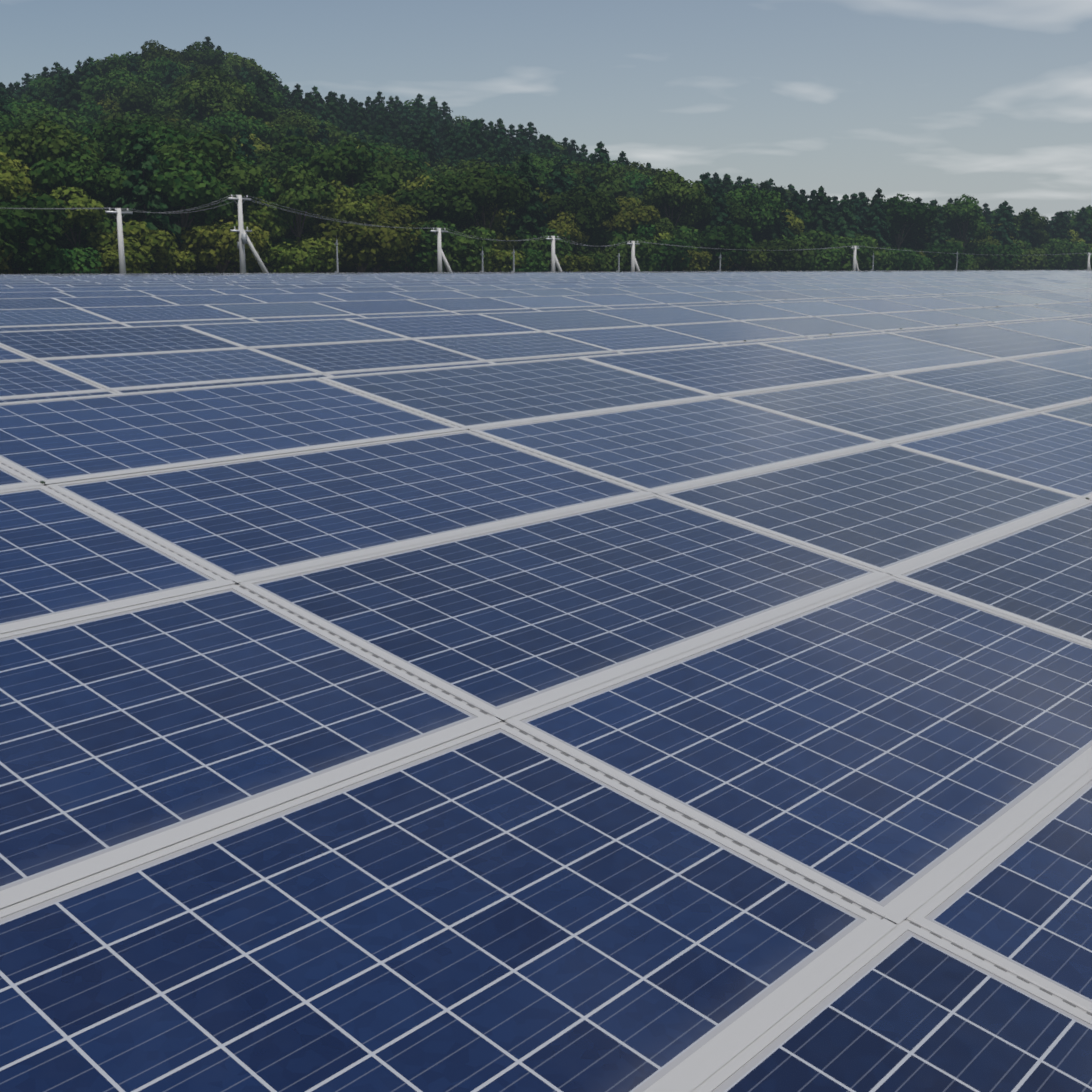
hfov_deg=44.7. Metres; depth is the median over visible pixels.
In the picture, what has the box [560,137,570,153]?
conifer tree
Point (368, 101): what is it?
conifer tree
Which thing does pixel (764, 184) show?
conifer tree
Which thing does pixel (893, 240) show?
conifer tree
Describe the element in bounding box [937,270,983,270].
solar table
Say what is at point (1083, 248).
shrub
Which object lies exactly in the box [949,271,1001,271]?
solar table
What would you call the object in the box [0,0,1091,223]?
sky
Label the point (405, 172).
tree
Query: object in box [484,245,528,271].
shrub
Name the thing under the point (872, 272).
solar table
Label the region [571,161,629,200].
tree
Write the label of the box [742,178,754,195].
conifer tree
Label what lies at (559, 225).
tree
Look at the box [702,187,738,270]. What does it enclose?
conifer tree
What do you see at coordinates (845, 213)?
conifer tree
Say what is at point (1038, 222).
tree
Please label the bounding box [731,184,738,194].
conifer tree
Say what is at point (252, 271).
shrub
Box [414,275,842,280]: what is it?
solar table
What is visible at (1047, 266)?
shrub
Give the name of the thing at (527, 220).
conifer tree
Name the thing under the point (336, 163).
tree
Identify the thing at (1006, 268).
shrub
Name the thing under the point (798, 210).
conifer tree
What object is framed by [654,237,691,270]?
shrub
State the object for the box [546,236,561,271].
utility pole
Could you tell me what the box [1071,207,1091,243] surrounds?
conifer tree
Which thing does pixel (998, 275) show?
solar table
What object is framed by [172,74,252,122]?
tree
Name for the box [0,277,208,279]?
solar table
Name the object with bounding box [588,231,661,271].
tree
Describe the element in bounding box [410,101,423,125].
conifer tree
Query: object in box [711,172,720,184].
conifer tree
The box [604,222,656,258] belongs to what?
shrub
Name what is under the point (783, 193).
conifer tree
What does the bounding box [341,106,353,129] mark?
conifer tree
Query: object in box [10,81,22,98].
conifer tree
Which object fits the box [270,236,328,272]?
shrub
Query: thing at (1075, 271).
solar table
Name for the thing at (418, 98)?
conifer tree
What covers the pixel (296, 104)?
conifer tree
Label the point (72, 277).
solar table
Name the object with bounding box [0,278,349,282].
solar table
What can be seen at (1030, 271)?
solar table
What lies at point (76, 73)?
conifer tree
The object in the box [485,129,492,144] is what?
conifer tree
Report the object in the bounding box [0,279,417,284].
solar table
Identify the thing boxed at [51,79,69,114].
conifer tree
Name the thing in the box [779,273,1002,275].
solar table
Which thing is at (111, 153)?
conifer tree
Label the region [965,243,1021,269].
tree
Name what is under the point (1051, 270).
solar table
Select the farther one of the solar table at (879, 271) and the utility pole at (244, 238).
the solar table at (879, 271)
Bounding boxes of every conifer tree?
[0,88,10,103]
[0,97,16,118]
[4,88,15,100]
[7,82,16,94]
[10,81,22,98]
[21,73,31,91]
[24,85,42,108]
[41,66,53,79]
[50,74,69,105]
[51,62,63,80]
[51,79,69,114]
[58,73,85,116]
[62,67,71,79]
[70,66,102,105]
[71,69,81,84]
[73,60,81,73]
[78,56,107,108]
[101,146,122,170]
[111,127,181,267]
[127,58,140,81]
[161,62,181,89]
[202,36,215,53]
[216,45,224,59]
[233,130,257,164]
[253,74,278,108]
[263,71,277,92]
[281,85,292,108]
[285,128,292,147]
[288,83,304,107]
[290,94,304,112]
[299,92,317,118]
[309,86,324,115]
[313,122,332,147]
[319,91,341,120]
[323,97,344,130]
[325,92,342,115]
[333,101,348,135]
[339,94,349,110]
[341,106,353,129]
[347,97,354,108]
[350,100,368,129]
[352,107,368,132]
[353,102,370,130]
[362,96,371,111]
[365,107,374,129]
[369,101,376,123]
[370,105,384,121]
[373,91,384,108]
[373,106,394,133]
[385,96,400,127]
[393,96,401,115]
[409,94,426,117]
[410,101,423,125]
[413,108,424,127]
[424,97,439,118]
[425,102,437,128]
[435,111,443,129]
[435,122,444,140]
[437,119,452,147]
[439,101,455,126]
[445,114,452,126]
[453,118,464,128]
[466,124,490,165]
[468,119,487,151]
[479,118,488,141]
[482,121,495,143]
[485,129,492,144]
[487,118,512,150]
[488,128,500,152]
[494,129,511,157]
[503,164,549,271]
[507,124,516,145]
[512,124,531,147]
[512,153,547,235]
[513,133,526,159]
[524,122,539,151]
[535,134,546,149]
[540,135,554,154]
[542,164,568,220]
[552,146,562,163]
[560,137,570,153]
[561,150,573,161]
[567,140,579,156]
[574,152,584,166]
[580,144,588,157]
[586,153,594,164]
[588,141,611,176]
[618,151,628,164]
[635,179,648,196]
[690,173,730,270]
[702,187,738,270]
[705,172,712,183]
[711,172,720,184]
[711,178,724,195]
[720,174,732,194]
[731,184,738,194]
[733,176,744,189]
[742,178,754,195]
[749,186,796,270]
[757,182,769,196]
[768,178,775,187]
[779,188,787,203]
[786,191,807,232]
[788,185,796,192]
[799,189,808,205]
[804,186,835,236]
[805,190,821,216]
[822,196,836,230]
[830,194,860,270]
[831,196,840,221]
[847,193,866,235]
[854,192,869,224]
[857,192,870,217]
[861,188,894,270]
[862,198,890,270]
[886,228,904,247]
[901,197,938,267]
[927,205,950,249]
[928,200,936,208]
[981,203,992,224]
[989,200,1020,268]
[992,203,1001,225]
[998,208,1018,239]
[1009,205,1015,217]
[1016,212,1042,269]
[1047,216,1055,232]
[1048,211,1074,269]
[1062,211,1071,223]
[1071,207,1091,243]
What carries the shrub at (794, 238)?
on the ground
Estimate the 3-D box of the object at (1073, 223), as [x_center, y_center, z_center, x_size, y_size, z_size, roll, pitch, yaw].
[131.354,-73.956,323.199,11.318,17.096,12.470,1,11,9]
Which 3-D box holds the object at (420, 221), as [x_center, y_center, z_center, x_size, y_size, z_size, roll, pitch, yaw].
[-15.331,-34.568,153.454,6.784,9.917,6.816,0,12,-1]
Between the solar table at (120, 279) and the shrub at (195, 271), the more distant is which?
the shrub at (195, 271)
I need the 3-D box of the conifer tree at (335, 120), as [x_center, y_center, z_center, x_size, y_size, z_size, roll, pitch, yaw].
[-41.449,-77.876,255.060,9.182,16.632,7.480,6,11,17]
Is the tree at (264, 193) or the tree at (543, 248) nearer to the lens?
the tree at (264, 193)
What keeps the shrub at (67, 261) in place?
on the ground
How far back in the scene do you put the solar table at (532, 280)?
64.76 m
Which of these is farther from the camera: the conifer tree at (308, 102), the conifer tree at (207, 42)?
the conifer tree at (207, 42)
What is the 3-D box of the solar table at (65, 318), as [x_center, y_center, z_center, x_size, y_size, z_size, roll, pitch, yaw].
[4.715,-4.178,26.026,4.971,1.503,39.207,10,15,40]
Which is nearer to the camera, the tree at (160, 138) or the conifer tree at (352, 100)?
the tree at (160, 138)
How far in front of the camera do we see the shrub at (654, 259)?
178.76 m
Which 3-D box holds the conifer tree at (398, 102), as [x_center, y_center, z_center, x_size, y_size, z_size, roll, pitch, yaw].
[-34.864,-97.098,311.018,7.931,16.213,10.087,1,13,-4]
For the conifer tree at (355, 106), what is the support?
on the hill
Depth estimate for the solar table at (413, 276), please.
80.49 m
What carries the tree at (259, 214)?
on the hill
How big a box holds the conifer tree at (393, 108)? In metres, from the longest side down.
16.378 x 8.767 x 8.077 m
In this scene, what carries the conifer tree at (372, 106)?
on the hill
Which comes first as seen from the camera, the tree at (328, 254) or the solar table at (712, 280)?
the solar table at (712, 280)
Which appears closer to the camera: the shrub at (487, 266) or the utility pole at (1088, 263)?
the shrub at (487, 266)
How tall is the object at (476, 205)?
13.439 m
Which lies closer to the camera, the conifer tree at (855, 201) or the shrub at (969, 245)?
the conifer tree at (855, 201)
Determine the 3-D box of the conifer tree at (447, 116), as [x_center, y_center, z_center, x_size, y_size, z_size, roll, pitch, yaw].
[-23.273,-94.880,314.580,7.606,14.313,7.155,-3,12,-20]
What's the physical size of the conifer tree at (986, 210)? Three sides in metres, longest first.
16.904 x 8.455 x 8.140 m
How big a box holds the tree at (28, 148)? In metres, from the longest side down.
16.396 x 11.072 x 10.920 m
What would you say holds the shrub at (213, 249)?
on the ground
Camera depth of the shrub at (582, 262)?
168.32 m
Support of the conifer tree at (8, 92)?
on the hill
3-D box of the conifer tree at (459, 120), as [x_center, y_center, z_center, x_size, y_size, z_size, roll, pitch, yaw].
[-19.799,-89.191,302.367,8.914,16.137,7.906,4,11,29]
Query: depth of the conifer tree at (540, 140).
274.02 m
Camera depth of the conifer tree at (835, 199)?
252.15 m
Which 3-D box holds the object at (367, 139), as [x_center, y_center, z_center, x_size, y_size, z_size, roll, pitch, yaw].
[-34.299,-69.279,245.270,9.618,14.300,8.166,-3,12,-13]
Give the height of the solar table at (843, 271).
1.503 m
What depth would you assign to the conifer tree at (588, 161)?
245.21 m
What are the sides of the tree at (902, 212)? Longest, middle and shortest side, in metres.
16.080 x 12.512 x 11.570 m
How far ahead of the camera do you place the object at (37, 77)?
290.50 m
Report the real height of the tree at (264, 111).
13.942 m
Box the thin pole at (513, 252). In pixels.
[511,250,514,271]
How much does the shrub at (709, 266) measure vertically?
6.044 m
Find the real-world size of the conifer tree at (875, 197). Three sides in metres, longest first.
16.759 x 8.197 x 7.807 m
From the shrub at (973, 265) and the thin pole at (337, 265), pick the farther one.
the shrub at (973, 265)
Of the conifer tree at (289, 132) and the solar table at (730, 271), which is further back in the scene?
the conifer tree at (289, 132)
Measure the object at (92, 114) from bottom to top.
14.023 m
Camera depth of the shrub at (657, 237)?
185.04 m
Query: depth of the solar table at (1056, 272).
133.91 m
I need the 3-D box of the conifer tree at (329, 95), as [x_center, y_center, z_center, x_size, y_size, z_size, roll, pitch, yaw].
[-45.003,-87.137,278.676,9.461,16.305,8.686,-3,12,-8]
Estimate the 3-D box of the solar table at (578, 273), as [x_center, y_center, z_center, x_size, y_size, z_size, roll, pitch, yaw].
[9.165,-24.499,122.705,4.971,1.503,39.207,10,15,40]
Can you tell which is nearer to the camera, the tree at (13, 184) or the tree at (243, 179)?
the tree at (13, 184)
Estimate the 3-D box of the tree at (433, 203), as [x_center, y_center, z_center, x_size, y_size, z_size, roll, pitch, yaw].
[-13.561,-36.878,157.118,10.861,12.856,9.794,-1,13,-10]
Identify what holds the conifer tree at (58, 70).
on the hill
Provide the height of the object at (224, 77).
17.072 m
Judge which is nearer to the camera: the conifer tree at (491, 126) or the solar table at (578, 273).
the solar table at (578, 273)
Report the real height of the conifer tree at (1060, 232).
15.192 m
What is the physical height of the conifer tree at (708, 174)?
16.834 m
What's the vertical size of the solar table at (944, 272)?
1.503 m
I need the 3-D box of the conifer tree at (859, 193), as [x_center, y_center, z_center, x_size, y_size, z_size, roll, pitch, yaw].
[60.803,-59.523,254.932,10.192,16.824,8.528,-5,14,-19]
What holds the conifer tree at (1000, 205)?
on the hill
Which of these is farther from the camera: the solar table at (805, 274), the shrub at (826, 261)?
the shrub at (826, 261)
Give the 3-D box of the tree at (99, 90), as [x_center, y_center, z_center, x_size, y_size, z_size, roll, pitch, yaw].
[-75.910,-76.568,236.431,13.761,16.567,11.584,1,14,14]
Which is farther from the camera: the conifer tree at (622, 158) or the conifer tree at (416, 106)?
the conifer tree at (416, 106)
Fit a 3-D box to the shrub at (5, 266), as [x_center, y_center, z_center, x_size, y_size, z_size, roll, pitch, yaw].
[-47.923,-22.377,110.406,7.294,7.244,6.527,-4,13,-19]
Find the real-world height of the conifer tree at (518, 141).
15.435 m
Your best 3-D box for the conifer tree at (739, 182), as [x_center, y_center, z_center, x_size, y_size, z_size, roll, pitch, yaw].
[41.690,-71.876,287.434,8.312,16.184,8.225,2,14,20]
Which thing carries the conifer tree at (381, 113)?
on the hill
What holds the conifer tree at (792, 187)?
on the hill
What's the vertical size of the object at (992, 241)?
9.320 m
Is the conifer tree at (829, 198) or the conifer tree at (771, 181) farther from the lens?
the conifer tree at (771, 181)
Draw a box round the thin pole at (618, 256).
[616,253,619,271]
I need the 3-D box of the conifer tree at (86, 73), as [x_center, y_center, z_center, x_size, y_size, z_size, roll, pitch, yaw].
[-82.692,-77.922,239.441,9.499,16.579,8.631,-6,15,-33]
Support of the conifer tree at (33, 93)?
on the hill
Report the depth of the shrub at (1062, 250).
290.21 m
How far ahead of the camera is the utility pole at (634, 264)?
165.73 m
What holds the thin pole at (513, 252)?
on the ground
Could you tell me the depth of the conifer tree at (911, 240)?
248.10 m
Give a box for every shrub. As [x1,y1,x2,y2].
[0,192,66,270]
[0,245,13,273]
[9,241,61,273]
[12,246,103,273]
[19,226,116,273]
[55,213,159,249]
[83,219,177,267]
[84,250,154,273]
[95,213,187,251]
[146,244,200,272]
[177,220,269,272]
[189,214,272,272]
[190,260,217,272]
[193,260,253,272]
[246,267,257,272]
[253,242,323,272]
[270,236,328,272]
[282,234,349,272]
[292,232,367,272]
[306,216,417,272]
[342,221,423,272]
[356,262,405,272]
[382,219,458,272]
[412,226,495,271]
[461,253,492,271]
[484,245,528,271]
[489,229,521,251]
[489,247,549,271]
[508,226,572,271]
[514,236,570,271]
[547,252,593,271]
[568,239,592,256]
[569,246,628,271]
[575,226,616,252]
[578,252,624,271]
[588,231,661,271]
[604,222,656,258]
[623,253,662,271]
[646,230,674,243]
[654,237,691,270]
[663,225,701,269]
[669,248,711,270]
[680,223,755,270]
[700,263,711,270]
[703,229,754,265]
[711,257,733,270]
[730,247,768,270]
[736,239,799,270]
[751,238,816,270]
[754,235,813,270]
[788,247,844,270]
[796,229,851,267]
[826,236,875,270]
[841,233,878,270]
[842,236,885,270]
[859,259,878,270]
[868,246,898,270]
[890,248,916,270]
[903,253,933,269]
[913,247,938,269]
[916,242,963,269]
[918,236,965,250]
[938,252,967,269]
[954,238,996,252]
[959,254,974,269]
[960,260,978,269]
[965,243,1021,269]
[968,252,991,269]
[992,260,1009,269]
[1001,245,1025,269]
[1013,239,1031,249]
[1014,250,1044,269]
[1017,240,1030,250]
[1020,247,1047,269]
[1035,261,1053,269]
[1036,243,1073,268]
[1043,238,1090,265]
[1050,259,1067,269]
[1067,252,1091,269]
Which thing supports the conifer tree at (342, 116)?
on the hill
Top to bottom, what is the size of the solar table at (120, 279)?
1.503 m
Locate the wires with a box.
[0,195,1080,254]
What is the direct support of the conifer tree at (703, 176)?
on the hill
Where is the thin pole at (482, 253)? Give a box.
[480,247,483,271]
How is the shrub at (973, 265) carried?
on the ground
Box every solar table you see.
[0,273,313,274]
[0,273,433,275]
[0,276,36,276]
[0,277,144,277]
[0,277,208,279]
[0,278,258,280]
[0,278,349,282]
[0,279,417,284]
[0,280,504,287]
[0,281,616,291]
[0,281,756,298]
[0,283,884,308]
[0,284,1074,331]
[0,290,1091,402]
[0,316,1091,1015]
[0,463,1091,1091]
[37,274,399,276]
[38,276,87,276]
[88,274,499,276]
[99,273,393,274]
[141,273,228,273]
[173,274,595,276]
[209,274,647,277]
[259,275,680,278]
[347,275,778,279]
[394,272,611,273]
[395,272,466,272]
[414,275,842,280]
[434,272,683,273]
[467,272,538,272]
[495,272,738,273]
[501,275,921,281]
[579,272,785,273]
[596,272,838,274]
[612,276,1007,282]
[640,271,698,271]
[648,273,842,274]
[699,271,761,271]
[707,273,930,274]
[739,271,906,272]
[743,276,1091,284]
[762,271,819,271]
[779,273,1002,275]
[786,271,948,272]
[820,271,867,271]
[839,272,906,272]
[843,273,1058,275]
[865,279,1091,287]
[893,270,936,270]
[907,271,938,271]
[907,272,982,272]
[917,274,1091,276]
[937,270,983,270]
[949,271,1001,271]
[983,272,1055,272]
[984,270,1028,270]
[1002,271,1058,271]
[1003,272,1091,273]
[1008,275,1091,276]
[1029,270,1073,270]
[1059,271,1091,271]
[1059,273,1091,273]
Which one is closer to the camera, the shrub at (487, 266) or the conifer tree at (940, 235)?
the shrub at (487, 266)
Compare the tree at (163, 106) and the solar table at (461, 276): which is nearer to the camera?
the solar table at (461, 276)
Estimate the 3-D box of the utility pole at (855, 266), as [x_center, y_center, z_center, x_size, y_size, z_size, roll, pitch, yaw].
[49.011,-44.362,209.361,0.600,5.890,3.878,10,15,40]
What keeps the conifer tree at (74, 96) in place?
on the hill
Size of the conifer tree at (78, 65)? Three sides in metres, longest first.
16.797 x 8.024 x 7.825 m
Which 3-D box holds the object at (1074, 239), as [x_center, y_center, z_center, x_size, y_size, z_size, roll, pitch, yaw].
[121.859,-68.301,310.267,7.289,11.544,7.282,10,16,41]
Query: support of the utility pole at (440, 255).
on the ground
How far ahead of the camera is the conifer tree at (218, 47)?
295.06 m
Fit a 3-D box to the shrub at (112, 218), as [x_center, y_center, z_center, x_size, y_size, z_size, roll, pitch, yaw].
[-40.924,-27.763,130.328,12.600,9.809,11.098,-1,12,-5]
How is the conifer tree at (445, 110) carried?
on the hill
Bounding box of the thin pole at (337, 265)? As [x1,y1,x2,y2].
[335,235,338,272]
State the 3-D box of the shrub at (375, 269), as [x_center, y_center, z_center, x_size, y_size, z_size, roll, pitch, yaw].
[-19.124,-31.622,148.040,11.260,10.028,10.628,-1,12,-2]
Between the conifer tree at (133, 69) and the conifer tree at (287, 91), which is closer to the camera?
the conifer tree at (133, 69)
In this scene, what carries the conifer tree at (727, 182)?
on the hill
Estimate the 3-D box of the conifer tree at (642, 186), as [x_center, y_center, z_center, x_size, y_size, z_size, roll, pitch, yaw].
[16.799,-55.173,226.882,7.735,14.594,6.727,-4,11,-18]
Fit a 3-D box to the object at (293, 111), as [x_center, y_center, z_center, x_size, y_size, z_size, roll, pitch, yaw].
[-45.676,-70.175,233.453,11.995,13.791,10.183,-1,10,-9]
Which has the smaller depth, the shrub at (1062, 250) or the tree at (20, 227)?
the tree at (20, 227)
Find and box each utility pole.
[105,208,132,273]
[228,194,267,272]
[430,228,451,271]
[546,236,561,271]
[627,241,639,271]
[851,246,858,270]
[1087,253,1091,269]
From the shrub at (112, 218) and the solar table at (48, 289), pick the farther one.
the shrub at (112, 218)
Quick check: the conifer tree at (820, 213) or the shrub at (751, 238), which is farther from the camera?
the conifer tree at (820, 213)
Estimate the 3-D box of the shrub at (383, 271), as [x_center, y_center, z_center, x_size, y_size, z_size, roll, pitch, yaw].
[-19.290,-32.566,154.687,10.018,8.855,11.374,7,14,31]
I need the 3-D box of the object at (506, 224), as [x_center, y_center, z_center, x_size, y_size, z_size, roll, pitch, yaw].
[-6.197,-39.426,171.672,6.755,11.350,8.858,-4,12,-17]
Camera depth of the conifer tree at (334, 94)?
271.34 m
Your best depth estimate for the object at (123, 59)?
255.40 m
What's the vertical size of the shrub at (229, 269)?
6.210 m
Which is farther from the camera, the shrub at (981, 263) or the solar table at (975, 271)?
the shrub at (981, 263)
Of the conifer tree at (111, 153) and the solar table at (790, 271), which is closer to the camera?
the conifer tree at (111, 153)
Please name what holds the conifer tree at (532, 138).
on the hill
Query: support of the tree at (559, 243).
on the ground
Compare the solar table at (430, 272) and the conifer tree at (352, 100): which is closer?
the solar table at (430, 272)
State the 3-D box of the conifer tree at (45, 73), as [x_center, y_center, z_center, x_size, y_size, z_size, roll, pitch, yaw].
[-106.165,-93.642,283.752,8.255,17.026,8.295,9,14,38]
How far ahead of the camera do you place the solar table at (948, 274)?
99.91 m
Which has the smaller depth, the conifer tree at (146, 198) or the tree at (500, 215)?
the conifer tree at (146, 198)
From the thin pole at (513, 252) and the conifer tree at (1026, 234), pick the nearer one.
the thin pole at (513, 252)
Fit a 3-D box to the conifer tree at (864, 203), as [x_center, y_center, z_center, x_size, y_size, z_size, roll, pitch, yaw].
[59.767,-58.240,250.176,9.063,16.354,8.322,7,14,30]
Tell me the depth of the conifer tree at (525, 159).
172.54 m
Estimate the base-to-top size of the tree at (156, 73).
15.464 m
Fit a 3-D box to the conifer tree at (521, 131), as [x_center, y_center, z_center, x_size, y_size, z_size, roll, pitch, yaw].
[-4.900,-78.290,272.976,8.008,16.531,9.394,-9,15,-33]
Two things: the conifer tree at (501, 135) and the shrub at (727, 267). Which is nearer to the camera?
the shrub at (727, 267)
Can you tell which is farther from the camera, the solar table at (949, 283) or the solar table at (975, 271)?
the solar table at (975, 271)
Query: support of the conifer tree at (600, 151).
on the hill
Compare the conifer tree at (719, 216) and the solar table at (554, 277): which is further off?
the conifer tree at (719, 216)
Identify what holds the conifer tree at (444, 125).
on the hill
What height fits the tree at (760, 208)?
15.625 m
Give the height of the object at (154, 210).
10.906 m
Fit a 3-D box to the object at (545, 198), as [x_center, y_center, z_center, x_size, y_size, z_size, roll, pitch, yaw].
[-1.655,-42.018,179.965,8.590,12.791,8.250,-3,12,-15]
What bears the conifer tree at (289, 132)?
on the hill
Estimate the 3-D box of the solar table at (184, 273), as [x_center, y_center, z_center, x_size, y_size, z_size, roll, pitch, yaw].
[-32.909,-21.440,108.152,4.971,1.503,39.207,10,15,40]
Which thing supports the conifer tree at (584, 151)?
on the hill
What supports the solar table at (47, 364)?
on the ground
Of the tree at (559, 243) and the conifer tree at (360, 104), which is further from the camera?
the conifer tree at (360, 104)
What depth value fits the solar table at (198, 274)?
101.25 m
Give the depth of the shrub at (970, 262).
256.75 m
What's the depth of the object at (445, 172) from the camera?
184.62 m
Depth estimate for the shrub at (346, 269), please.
144.97 m
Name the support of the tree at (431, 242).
on the ground
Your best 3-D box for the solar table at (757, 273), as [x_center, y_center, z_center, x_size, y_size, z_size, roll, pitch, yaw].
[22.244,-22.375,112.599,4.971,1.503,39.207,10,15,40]
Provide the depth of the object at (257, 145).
192.38 m
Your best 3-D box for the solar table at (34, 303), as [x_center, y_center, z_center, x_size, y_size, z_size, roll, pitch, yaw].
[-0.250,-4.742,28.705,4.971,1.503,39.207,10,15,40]
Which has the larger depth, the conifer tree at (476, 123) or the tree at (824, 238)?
the conifer tree at (476, 123)
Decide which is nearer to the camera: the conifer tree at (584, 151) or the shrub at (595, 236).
the shrub at (595, 236)
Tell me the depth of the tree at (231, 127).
197.64 m
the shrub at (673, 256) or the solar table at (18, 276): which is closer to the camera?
the solar table at (18, 276)
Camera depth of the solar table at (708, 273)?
115.33 m
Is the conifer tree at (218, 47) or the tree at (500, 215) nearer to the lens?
the tree at (500, 215)
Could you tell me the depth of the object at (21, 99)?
230.71 m
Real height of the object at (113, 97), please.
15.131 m
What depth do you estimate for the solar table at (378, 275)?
86.58 m
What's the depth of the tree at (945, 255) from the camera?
245.62 m
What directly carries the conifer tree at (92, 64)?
on the hill
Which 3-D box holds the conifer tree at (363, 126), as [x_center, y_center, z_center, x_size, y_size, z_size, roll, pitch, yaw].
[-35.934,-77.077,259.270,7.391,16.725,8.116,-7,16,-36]

